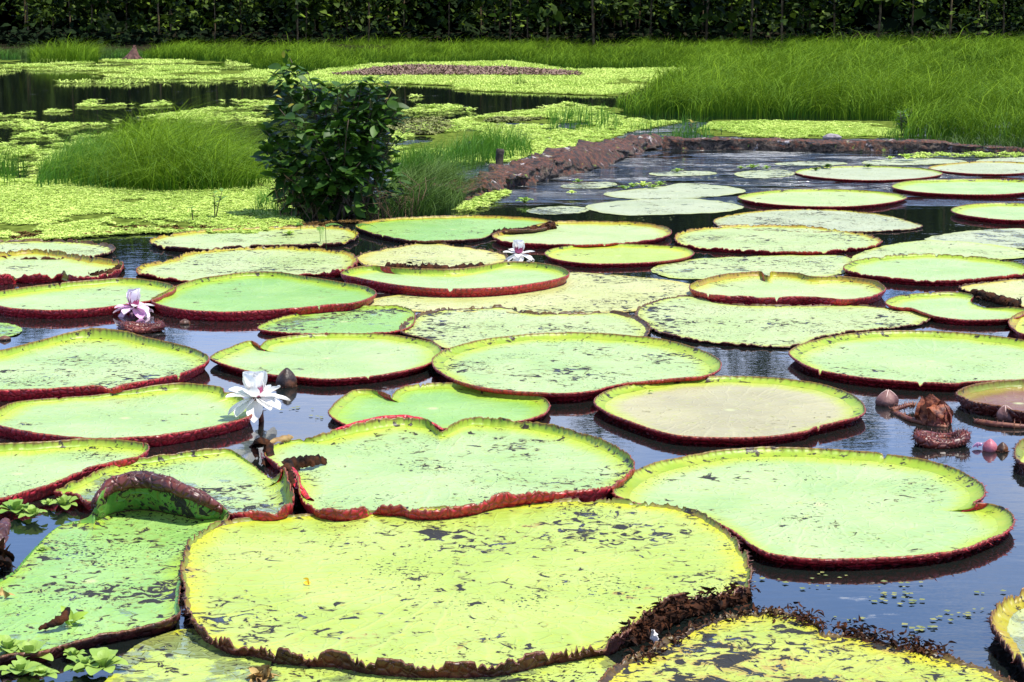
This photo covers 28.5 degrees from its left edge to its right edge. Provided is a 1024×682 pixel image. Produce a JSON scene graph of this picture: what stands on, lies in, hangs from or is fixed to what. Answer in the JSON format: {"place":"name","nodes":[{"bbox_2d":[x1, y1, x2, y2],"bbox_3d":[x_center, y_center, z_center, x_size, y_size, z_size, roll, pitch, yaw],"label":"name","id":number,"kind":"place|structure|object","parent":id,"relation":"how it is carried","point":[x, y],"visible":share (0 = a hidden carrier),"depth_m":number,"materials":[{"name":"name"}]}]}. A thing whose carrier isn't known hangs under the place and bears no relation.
{"place":"outdoors","nodes":[
{"label":"outdoors","id":0,"kind":"place"},
{"bbox_2d":[0,54,1023,681],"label":"pond water","id":1,"kind":"structure","parent":0,"point":[956,584],"depth_m":10.11,"materials":[{"name":"liquid"}]},
{"bbox_2d":[0,143,30,185],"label":"grass tussock","id":2,"kind":"object","parent":1,"relation":"on","point":[3,170],"depth_m":18.93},
{"bbox_2d":[0,659,50,675],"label":"water lettuce","id":3,"kind":"object","parent":1,"relation":"on","point":[19,667],"visible":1,"depth_m":5.07,"materials":[{"name":"green plant"}]},
{"bbox_2d":[0,238,115,259],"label":"giant lily pad","id":4,"kind":"object","parent":1,"relation":"on","point":[90,249],"visible":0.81,"depth_m":13.63,"materials":[{"name":"green plant"}]},
{"bbox_2d":[0,248,124,284],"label":"giant lily pad","id":5,"kind":"object","parent":1,"relation":"on","point":[71,267],"visible":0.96,"depth_m":12.54,"materials":[{"name":"green plant"}]},
{"bbox_2d":[0,438,149,509],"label":"giant lily pad","id":6,"kind":"object","parent":1,"relation":"on","point":[31,471],"visible":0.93,"depth_m":7.35,"materials":[{"name":"green plant"}]},
{"bbox_2d":[25,34,132,62],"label":"grass tussock","id":7,"kind":"object","parent":1,"relation":"on","point":[71,53],"depth_m":50.76,"materials":[{"name":"plant"}]},
{"bbox_2d":[36,122,135,187],"bbox_3d":[-3.958,-1.852,19.112,1.116,0.600,3.208,-2,10,-12],"label":"grass tussock","id":8,"kind":"object","parent":1,"relation":"on","point":[43,175],"depth_m":18.29,"materials":[{"name":"plant"}]},
{"bbox_2d":[0,278,176,318],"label":"giant lily pad","id":9,"kind":"object","parent":1,"relation":"on","point":[86,298],"visible":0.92,"depth_m":11.35,"materials":[{"name":"green plant"}]},
{"bbox_2d":[73,647,128,674],"bbox_3d":[-1.050,0.814,5.109,0.134,0.042,0.139,-7,12,-37],"label":"water lettuce","id":10,"kind":"object","parent":1,"relation":"on","point":[106,658],"visible":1,"depth_m":5.11,"materials":[{"name":"green plant"}]},
{"bbox_2d":[0,328,209,400],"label":"giant lily pad","id":11,"kind":"object","parent":1,"relation":"on","point":[88,361],"visible":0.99,"depth_m":9.28,"materials":[{"name":"green plant"}]},
{"bbox_2d":[0,468,230,665],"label":"giant lily pad","id":12,"kind":"object","parent":1,"relation":"on","point":[111,562],"visible":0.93,"depth_m":5.99,"materials":[{"name":"green plant"}]},
{"bbox_2d":[0,382,252,446],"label":"giant lily pad","id":13,"kind":"object","parent":1,"relation":"on","point":[164,414],"visible":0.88,"depth_m":8.16,"materials":[{"name":"green plant"}]},
{"bbox_2d":[113,288,153,318],"bbox_3d":[-2.029,-0.177,10.780,0.218,0.210,0.211,0,10,0],"label":"water lily flower","id":14,"kind":"object","parent":1,"relation":"on","point":[137,308],"visible":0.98,"depth_m":10.75,"materials":[{"name":"pink plant"}]},
{"bbox_2d":[0,99,274,184],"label":"water lettuce carpet","id":15,"kind":"object","parent":1,"relation":"on","point":[30,148],"visible":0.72,"depth_m":26.34,"materials":[{"name":"green plant"}]},
{"bbox_2d":[116,318,166,333],"bbox_3d":[-1.891,-0.072,10.299,0.266,0.105,0.192,0,10,0],"label":"curled young leaf","id":16,"kind":"object","parent":1,"relation":"on","point":[137,327],"visible":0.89,"depth_m":10.25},
{"bbox_2d":[0,186,300,241],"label":"weed mat","id":17,"kind":"object","parent":1,"relation":"on","point":[30,228],"visible":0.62,"depth_m":15.08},
{"bbox_2d":[0,178,302,240],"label":"water lettuce carpet","id":18,"kind":"object","parent":1,"relation":"on","point":[30,204],"visible":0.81,"depth_m":15.98,"materials":[{"name":"green plant"}]},
{"bbox_2d":[0,60,304,81],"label":"weed mat","id":19,"kind":"object","parent":1,"relation":"on","point":[225,72],"visible":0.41,"depth_m":44.63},
{"bbox_2d":[54,448,294,520],"bbox_3d":[-1.134,0.503,6.868,0.781,0.116,1.045,-5,11,-29],"label":"giant lily pad","id":20,"kind":"object","parent":1,"relation":"on","point":[237,485],"visible":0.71,"depth_m":7.04,"materials":[{"name":"green plant"}]},
{"bbox_2d":[0,58,350,84],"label":"water lettuce carpet","id":21,"kind":"object","parent":1,"relation":"on","point":[153,72],"visible":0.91,"depth_m":44.69,"materials":[{"name":"green plant"}]},
{"bbox_2d":[9,219,366,238],"bbox_3d":[-2.362,-0.839,14.787,2.657,0.029,0.509,-4,11,-21],"label":"water lettuce carpet","id":22,"kind":"object","parent":1,"relation":"on","point":[176,226],"visible":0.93,"depth_m":14.81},
{"bbox_2d":[136,246,357,282],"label":"giant lily pad","id":23,"kind":"object","parent":1,"relation":"on","point":[193,265],"visible":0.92,"depth_m":12.85,"materials":[{"name":"green plant"}]},
{"bbox_2d":[149,225,358,251],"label":"giant lily pad","id":24,"kind":"object","parent":1,"relation":"on","point":[306,236],"visible":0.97,"depth_m":14.07,"materials":[{"name":"green plant"}]},
{"bbox_2d":[225,371,289,422],"bbox_3d":[-1.019,0.255,8.116,0.252,0.266,0.231,0,10,0],"label":"water lily flower","id":25,"kind":"object","parent":1,"relation":"on","point":[257,391],"visible":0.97,"depth_m":8.07,"materials":[{"name":"white plant"}]},
{"bbox_2d":[150,271,376,320],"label":"giant lily pad","id":26,"kind":"object","parent":1,"relation":"on","point":[243,296],"visible":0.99,"depth_m":11.31,"materials":[{"name":"green plant"}]},
{"bbox_2d":[210,333,441,384],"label":"giant lily pad","id":27,"kind":"object","parent":1,"relation":"on","point":[332,358],"visible":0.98,"depth_m":9.49,"materials":[{"name":"green plant"}]},
{"bbox_2d":[257,305,415,335],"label":"giant lily pad","id":28,"kind":"object","parent":1,"relation":"on","point":[384,319],"visible":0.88,"depth_m":10.53,"materials":[{"name":"green plant"}]},
{"bbox_2d":[249,49,435,219],"bbox_3d":[-1.302,-1.554,15.424,1.448,1.341,0.841,0,10,0],"label":"leafy bush","id":29,"kind":"object","parent":1,"relation":"on","point":[339,172],"visible":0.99,"depth_m":15.39,"materials":[{"name":"green plant"}]},
{"bbox_2d":[104,628,615,681],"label":"giant lily pad","id":30,"kind":"object","parent":1,"relation":"on","point":[185,655],"visible":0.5,"depth_m":5.12,"materials":[{"name":"green plant"}]},
{"bbox_2d":[355,242,507,268],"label":"giant lily pad","id":31,"kind":"object","parent":1,"relation":"on","point":[442,255],"visible":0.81,"depth_m":13.16,"materials":[{"name":"green plant"}]},
{"bbox_2d":[328,382,550,429],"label":"giant lily pad","id":32,"kind":"object","parent":1,"relation":"on","point":[444,406],"visible":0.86,"depth_m":8.41,"materials":[{"name":"green plant"}]},
{"bbox_2d":[357,142,532,217],"bbox_3d":[-0.445,-1.391,16.886,1.819,0.447,4.439,0,10,0],"label":"grass tussock","id":33,"kind":"object","parent":1,"relation":"on","point":[440,202],"depth_m":16.34,"materials":[{"name":"plant"}]},
{"bbox_2d":[264,415,634,520],"bbox_3d":[-0.221,0.429,7.278,1.266,0.122,1.528,-3,10,-16],"label":"giant lily pad","id":34,"kind":"object","parent":1,"relation":"on","point":[394,465],"visible":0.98,"depth_m":7.24,"materials":[{"name":"green plant"}]},
{"bbox_2d":[340,261,569,296],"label":"giant lily pad","id":35,"kind":"object","parent":1,"relation":"on","point":[506,278],"visible":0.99,"depth_m":12.02,"materials":[{"name":"green plant"}]},
{"bbox_2d":[329,64,583,76],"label":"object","id":36,"kind":"object","parent":1,"relation":"on","point":[424,69],"visible":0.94,"depth_m":43.35,"materials":[{"name":"soil"}]},
{"bbox_2d":[356,215,558,243],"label":"giant lily pad","id":37,"kind":"object","parent":1,"relation":"on","point":[452,229],"visible":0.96,"depth_m":14.71,"materials":[{"name":"green plant"}]},
{"bbox_2d":[388,116,535,177],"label":"reed grass","id":38,"kind":"structure","parent":1,"relation":"on","point":[486,148],"depth_m":20.63,"materials":[{"name":"plant"}]},
{"bbox_2d":[387,115,550,134],"bbox_3d":[-0.980,-2.858,26.461,1.773,0.064,3.740,4,11,24],"label":"water lettuce carpet","id":39,"kind":"object","parent":1,"relation":"on","point":[433,118],"visible":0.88,"depth_m":26.57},
{"bbox_2d":[178,497,760,677],"bbox_3d":[-0.145,0.685,5.884,1.739,0.091,1.758,0,10,0],"label":"giant lily pad","id":40,"kind":"object","parent":1,"relation":"on","point":[501,591],"visible":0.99,"depth_m":5.79,"materials":[{"name":"green plant"}]},
{"bbox_2d":[451,189,511,211],"bbox_3d":[-0.231,-1.179,16.731,0.298,0.059,1.814,2,10,11],"label":"water lettuce carpet","id":41,"kind":"object","parent":1,"relation":"on","point":[479,201],"visible":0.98,"depth_m":16.58,"materials":[{"name":"green plant"}]},
{"bbox_2d":[401,93,585,113],"bbox_3d":[-0.282,-3.703,31.310,2.926,0.080,5.152,0,10,0],"label":"water lettuce carpet","id":42,"kind":"object","parent":1,"relation":"on","point":[448,106],"visible":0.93,"depth_m":30.08,"materials":[{"name":"green plant"}]},
{"bbox_2d":[281,60,716,94],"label":"water lettuce carpet","id":43,"kind":"object","parent":1,"relation":"on","point":[589,78],"visible":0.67,"depth_m":40.03,"materials":[{"name":"green plant"}]},
{"bbox_2d":[399,304,650,348],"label":"giant lily pad","id":44,"kind":"object","parent":1,"relation":"on","point":[444,328],"visible":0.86,"depth_m":10.48,"materials":[{"name":"green plant"}]},
{"bbox_2d":[370,272,693,313],"bbox_3d":[0.234,-0.249,11.425,1.976,0.005,1.364,-9,13,-43],"label":"giant lily pad","id":45,"kind":"object","parent":1,"relation":"on","point":[588,293],"visible":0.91,"depth_m":11.40,"materials":[{"name":"green plant"}]},
{"bbox_2d":[388,106,681,179],"bbox_3d":[-0.279,-2.502,24.408,3.294,0.060,12.814,3,10,18],"label":"water lettuce carpet","id":46,"kind":"object","parent":1,"relation":"on","point":[541,140],"visible":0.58,"depth_m":25.36,"materials":[{"name":"green plant"}]},
{"bbox_2d":[388,107,681,159],"bbox_3d":[0.193,-2.696,25.619,3.202,0.003,10.396,3,10,18],"label":"weed mat","id":47,"kind":"object","parent":1,"relation":"on","point":[438,136],"visible":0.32,"depth_m":24.64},
{"bbox_2d":[432,132,662,199],"bbox_3d":[0.588,-1.789,19.929,0.621,0.258,6.536,3,10,19],"label":"mud bank","id":48,"kind":"object","parent":1,"relation":"on","point":[581,156],"visible":0.7,"depth_m":19.29,"materials":[{"name":"soil"}]},
{"bbox_2d":[431,332,721,401],"bbox_3d":[0.292,0.120,9.224,1.325,0.071,1.556,0,10,0],"label":"giant lily pad","id":49,"kind":"object","parent":1,"relation":"on","point":[562,366],"visible":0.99,"depth_m":9.28,"materials":[{"name":"green plant"}]},
{"bbox_2d":[492,220,671,248],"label":"giant lily pad","id":50,"kind":"object","parent":1,"relation":"on","point":[585,233],"visible":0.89,"depth_m":14.28,"materials":[{"name":"green plant"}]},
{"bbox_2d":[544,244,693,267],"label":"giant lily pad","id":51,"kind":"object","parent":1,"relation":"on","point":[628,255],"visible":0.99,"depth_m":13.19,"materials":[{"name":"green plant"}]},
{"bbox_2d":[546,94,709,132],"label":"reed grass","id":52,"kind":"structure","parent":1,"relation":"on","point":[554,119],"depth_m":26.01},
{"bbox_2d":[585,198,743,215],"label":"giant lily pad","id":53,"kind":"object","parent":1,"relation":"on","point":[661,206],"visible":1,"depth_m":16.29,"materials":[{"name":"green plant"}]},
{"bbox_2d":[603,183,745,198],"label":"giant lily pad","id":54,"kind":"object","parent":1,"relation":"on","point":[683,190],"visible":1,"depth_m":17.46,"materials":[{"name":"green plant"}]},
{"bbox_2d":[593,376,865,444],"bbox_3d":[0.893,0.288,8.276,1.115,0.061,1.262,0,10,0],"label":"giant lily pad","id":55,"kind":"object","parent":1,"relation":"on","point":[730,410],"visible":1,"depth_m":8.31,"materials":[{"name":"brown plant"}]},
{"bbox_2d":[651,255,851,278],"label":"giant lily pad","id":56,"kind":"object","parent":1,"relation":"on","point":[808,265],"visible":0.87,"depth_m":12.72,"materials":[{"name":"green plant"}]},
{"bbox_2d":[674,224,882,254],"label":"giant lily pad","id":57,"kind":"object","parent":1,"relation":"on","point":[781,240],"visible":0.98,"depth_m":14.00,"materials":[{"name":"green plant"}]},
{"bbox_2d":[634,295,930,348],"bbox_3d":[1.339,-0.088,10.512,1.564,0.043,1.452,4,10,20],"label":"giant lily pad","id":58,"kind":"object","parent":1,"relation":"on","point":[689,318],"visible":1,"depth_m":10.55,"materials":[{"name":"green plant"}]},
{"bbox_2d":[689,271,885,305],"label":"giant lily pad","id":59,"kind":"object","parent":1,"relation":"on","point":[760,287],"visible":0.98,"depth_m":11.65,"materials":[{"name":"green plant"}]},
{"bbox_2d":[697,120,902,138],"bbox_3d":[3.706,-2.714,25.726,2.683,0.003,3.734,2,10,9],"label":"weed mat","id":60,"kind":"object","parent":1,"relation":"on","point":[728,133],"visible":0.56,"depth_m":24.99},
{"bbox_2d":[698,119,903,137],"bbox_3d":[3.639,-2.709,25.622,2.597,0.049,3.430,0,10,0],"label":"water lettuce carpet","id":61,"kind":"object","parent":1,"relation":"on","point":[774,128],"visible":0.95,"depth_m":25.46,"materials":[{"name":"green plant"}]},
{"bbox_2d":[597,602,1014,681],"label":"giant lily pad","id":62,"kind":"object","parent":1,"relation":"on","point":[771,644],"visible":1,"depth_m":5.20,"materials":[{"name":"green plant"}]},
{"bbox_2d":[611,446,1018,566],"bbox_3d":[0.982,0.549,6.755,1.304,0.064,1.536,0,10,0],"label":"giant lily pad","id":63,"kind":"object","parent":1,"relation":"on","point":[818,507],"visible":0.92,"depth_m":6.80,"materials":[{"name":"green plant"}]},
{"bbox_2d":[713,209,922,232],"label":"giant lily pad","id":64,"kind":"object","parent":1,"relation":"on","point":[852,221],"visible":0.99,"depth_m":15.27,"materials":[{"name":"green plant"}]},
{"bbox_2d":[737,189,906,209],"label":"giant lily pad","id":65,"kind":"object","parent":1,"relation":"on","point":[834,199],"visible":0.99,"depth_m":16.80,"materials":[{"name":"green plant"}]},
{"bbox_2d":[662,135,1023,153],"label":"mud bank","id":66,"kind":"object","parent":1,"relation":"on","point":[804,145],"visible":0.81,"depth_m":22.01,"materials":[{"name":"soil"}]},
{"bbox_2d":[794,166,942,181],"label":"giant lily pad","id":67,"kind":"object","parent":1,"relation":"on","point":[867,174],"visible":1,"depth_m":19.23,"materials":[{"name":"green plant"}]},
{"bbox_2d":[788,330,1023,389],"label":"giant lily pad","id":68,"kind":"object","parent":1,"relation":"on","point":[928,359],"visible":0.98,"depth_m":9.46,"materials":[{"name":"green plant"}]},
{"bbox_2d":[862,159,966,164],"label":"giant lily pad","id":69,"kind":"object","parent":1,"relation":"on","point":[909,161],"visible":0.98,"depth_m":20.67,"materials":[{"name":"green plant"}]},
{"bbox_2d":[843,253,1023,285],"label":"giant lily pad","id":70,"kind":"object","parent":1,"relation":"on","point":[931,269],"visible":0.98,"depth_m":12.52,"materials":[{"name":"green plant"}]},
{"bbox_2d":[914,394,953,424],"bbox_3d":[1.696,0.287,8.087,0.145,0.145,0.146,4,11,24],"label":"rotten pod","id":71,"kind":"object","parent":1,"relation":"on","point":[932,408],"visible":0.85,"depth_m":8.06,"materials":[{"name":"brown plant"}]},
{"bbox_2d":[851,240,1023,260],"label":"giant lily pad","id":72,"kind":"object","parent":1,"relation":"on","point":[964,249],"visible":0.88,"depth_m":13.49,"materials":[{"name":"green plant"}]},
{"bbox_2d":[911,426,971,448],"bbox_3d":[1.640,0.372,7.705,0.250,0.100,0.194,0,10,0],"label":"curled young leaf","id":73,"kind":"object","parent":1,"relation":"on","point":[940,440],"visible":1,"depth_m":7.66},
{"bbox_2d":[885,292,1023,324],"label":"giant lily pad","id":74,"kind":"object","parent":1,"relation":"on","point":[960,308],"visible":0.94,"depth_m":10.92,"materials":[{"name":"green plant"}]},
{"bbox_2d":[891,179,1023,197],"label":"giant lily pad","id":75,"kind":"object","parent":1,"relation":"on","point":[977,188],"visible":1,"depth_m":17.74,"materials":[{"name":"green plant"}]},
{"bbox_2d":[925,228,1023,247],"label":"giant lily pad","id":76,"kind":"object","parent":1,"relation":"on","point":[1012,237],"visible":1,"depth_m":14.23,"materials":[{"name":"green plant"}]},
{"bbox_2d":[928,161,1023,175],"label":"giant lily pad","id":77,"kind":"object","parent":1,"relation":"on","point":[991,168],"visible":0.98,"depth_m":19.79,"materials":[{"name":"green plant"}]},
{"bbox_2d":[951,203,1023,223],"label":"giant lily pad","id":78,"kind":"object","parent":1,"relation":"on","point":[1008,213],"visible":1,"depth_m":15.78,"materials":[{"name":"green plant"}]},
{"bbox_2d":[952,379,1023,422],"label":"giant lily pad","id":79,"kind":"object","parent":1,"relation":"on","point":[991,398],"visible":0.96,"depth_m":8.52,"materials":[{"name":"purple plant"}]},
{"bbox_2d":[958,278,1023,307],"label":"giant lily pad","id":80,"kind":"object","parent":1,"relation":"on","point":[1008,293],"visible":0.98,"depth_m":11.62,"materials":[{"name":"green plant"}]},
{"bbox_2d":[983,588,1023,670],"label":"giant lily pad","id":81,"kind":"object","parent":1,"relation":"on","point":[1005,620],"visible":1,"depth_m":5.42,"materials":[{"name":"yellow plant"}]},
{"bbox_2d":[0,15,1023,51],"bbox_3d":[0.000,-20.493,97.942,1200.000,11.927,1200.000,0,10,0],"label":"ground","id":82,"kind":"structure","parent":0,"point":[147,46],"depth_m":64.38,"materials":[{"name":"plant"}]},
{"bbox_2d":[61,0,119,40],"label":"sapling tree","id":83,"kind":"object","parent":82,"relation":"on","point":[85,4],"visible":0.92,"depth_m":63.19,"materials":[{"name":"green plant"}]},
{"bbox_2d":[93,0,164,33],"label":"sapling tree","id":84,"kind":"object","parent":82,"relation":"on","point":[131,6],"visible":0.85,"depth_m":64.98,"materials":[{"name":"green plant"}]},
{"bbox_2d":[186,0,251,43],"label":"sapling tree","id":85,"kind":"object","parent":82,"relation":"on","point":[212,4],"visible":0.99,"depth_m":61.18,"materials":[{"name":"green plant"}]},
{"bbox_2d":[212,0,270,42],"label":"sapling tree","id":86,"kind":"object","parent":82,"relation":"on","point":[244,6],"visible":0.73,"depth_m":63.06,"materials":[{"name":"green plant"}]},
{"bbox_2d":[259,0,339,42],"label":"sapling tree","id":87,"kind":"object","parent":82,"relation":"on","point":[323,11],"visible":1,"depth_m":60.55,"materials":[{"name":"green plant"}]},
{"bbox_2d":[271,0,342,44],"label":"sapling tree","id":88,"kind":"object","parent":82,"relation":"on","point":[314,10],"visible":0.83,"depth_m":61.14,"materials":[{"name":"green plant"}]},
{"bbox_2d":[367,0,428,38],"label":"sapling tree","id":89,"kind":"object","parent":82,"relation":"on","point":[409,4],"visible":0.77,"depth_m":65.06,"materials":[{"name":"green plant"}]},
{"bbox_2d":[413,0,483,43],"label":"sapling tree","id":90,"kind":"object","parent":82,"relation":"on","point":[442,19],"visible":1,"depth_m":62.20,"materials":[{"name":"green plant"}]},
{"bbox_2d":[141,32,774,70],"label":"marsh grass","id":91,"kind":"structure","parent":82,"relation":"on","point":[310,57],"depth_m":53.63,"materials":[{"name":"plant"}]},
{"bbox_2d":[474,0,540,43],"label":"sapling tree","id":92,"kind":"object","parent":82,"relation":"on","point":[477,3],"visible":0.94,"depth_m":61.03,"materials":[{"name":"green plant"}]},
{"bbox_2d":[0,21,1023,46],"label":"undergrowth","id":93,"kind":"object","parent":82,"relation":"on","point":[25,37],"visible":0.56,"depth_m":63.51,"materials":[{"name":"green plant"}]},
{"bbox_2d":[0,0,1023,32],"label":"woodland","id":94,"kind":"object","parent":82,"relation":"on","point":[862,19],"visible":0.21,"depth_m":82.99,"materials":[{"name":"green plant"}]},
{"bbox_2d":[506,0,583,42],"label":"sapling tree","id":95,"kind":"object","parent":82,"relation":"on","point":[543,13],"visible":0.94,"depth_m":60.36,"materials":[{"name":"green plant"}]},
{"bbox_2d":[532,0,638,43],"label":"sapling tree","id":96,"kind":"object","parent":82,"relation":"on","point":[557,17],"visible":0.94,"depth_m":60.67,"materials":[{"name":"green plant"}]},
{"bbox_2d":[600,0,696,40],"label":"sapling tree","id":97,"kind":"object","parent":82,"relation":"on","point":[651,11],"visible":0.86,"depth_m":63.27,"materials":[{"name":"green plant"}]},
{"bbox_2d":[654,0,744,42],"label":"sapling tree","id":98,"kind":"object","parent":82,"relation":"on","point":[707,14],"visible":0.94,"depth_m":62.17,"materials":[{"name":"green plant"}]},
{"bbox_2d":[691,0,818,43],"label":"sapling tree","id":99,"kind":"object","parent":82,"relation":"on","point":[752,5],"visible":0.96,"depth_m":61.16,"materials":[{"name":"green plant"}]},
{"bbox_2d":[783,0,852,39],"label":"sapling tree","id":100,"kind":"object","parent":82,"relation":"on","point":[816,26],"visible":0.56,"depth_m":65.01,"materials":[{"name":"green plant"}]},
{"bbox_2d":[780,0,881,41],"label":"sapling tree","id":101,"kind":"object","parent":82,"relation":"on","point":[824,4],"visible":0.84,"depth_m":61.64,"materials":[{"name":"green plant"}]},
{"bbox_2d":[824,0,947,40],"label":"sapling tree","id":102,"kind":"object","parent":82,"relation":"on","point":[918,13],"visible":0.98,"depth_m":60.55,"materials":[{"name":"green plant"}]},
{"bbox_2d":[866,0,968,41],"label":"sapling tree","id":103,"kind":"object","parent":82,"relation":"on","point":[913,11],"visible":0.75,"depth_m":61.98,"materials":[{"name":"green plant"}]},
{"bbox_2d":[912,0,996,38],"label":"sapling tree","id":104,"kind":"object","parent":82,"relation":"on","point":[928,22],"visible":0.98,"depth_m":60.54,"materials":[{"name":"green plant"}]},
{"bbox_2d":[949,0,1023,38],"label":"sapling tree","id":105,"kind":"object","parent":82,"relation":"on","point":[1004,11],"visible":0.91,"depth_m":62.15,"materials":[{"name":"green plant"}]},
{"bbox_2d":[612,25,1023,147],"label":"marsh grass","id":106,"kind":"structure","parent":0,"point":[919,85],"depth_m":30.21,"materials":[{"name":"plant"}]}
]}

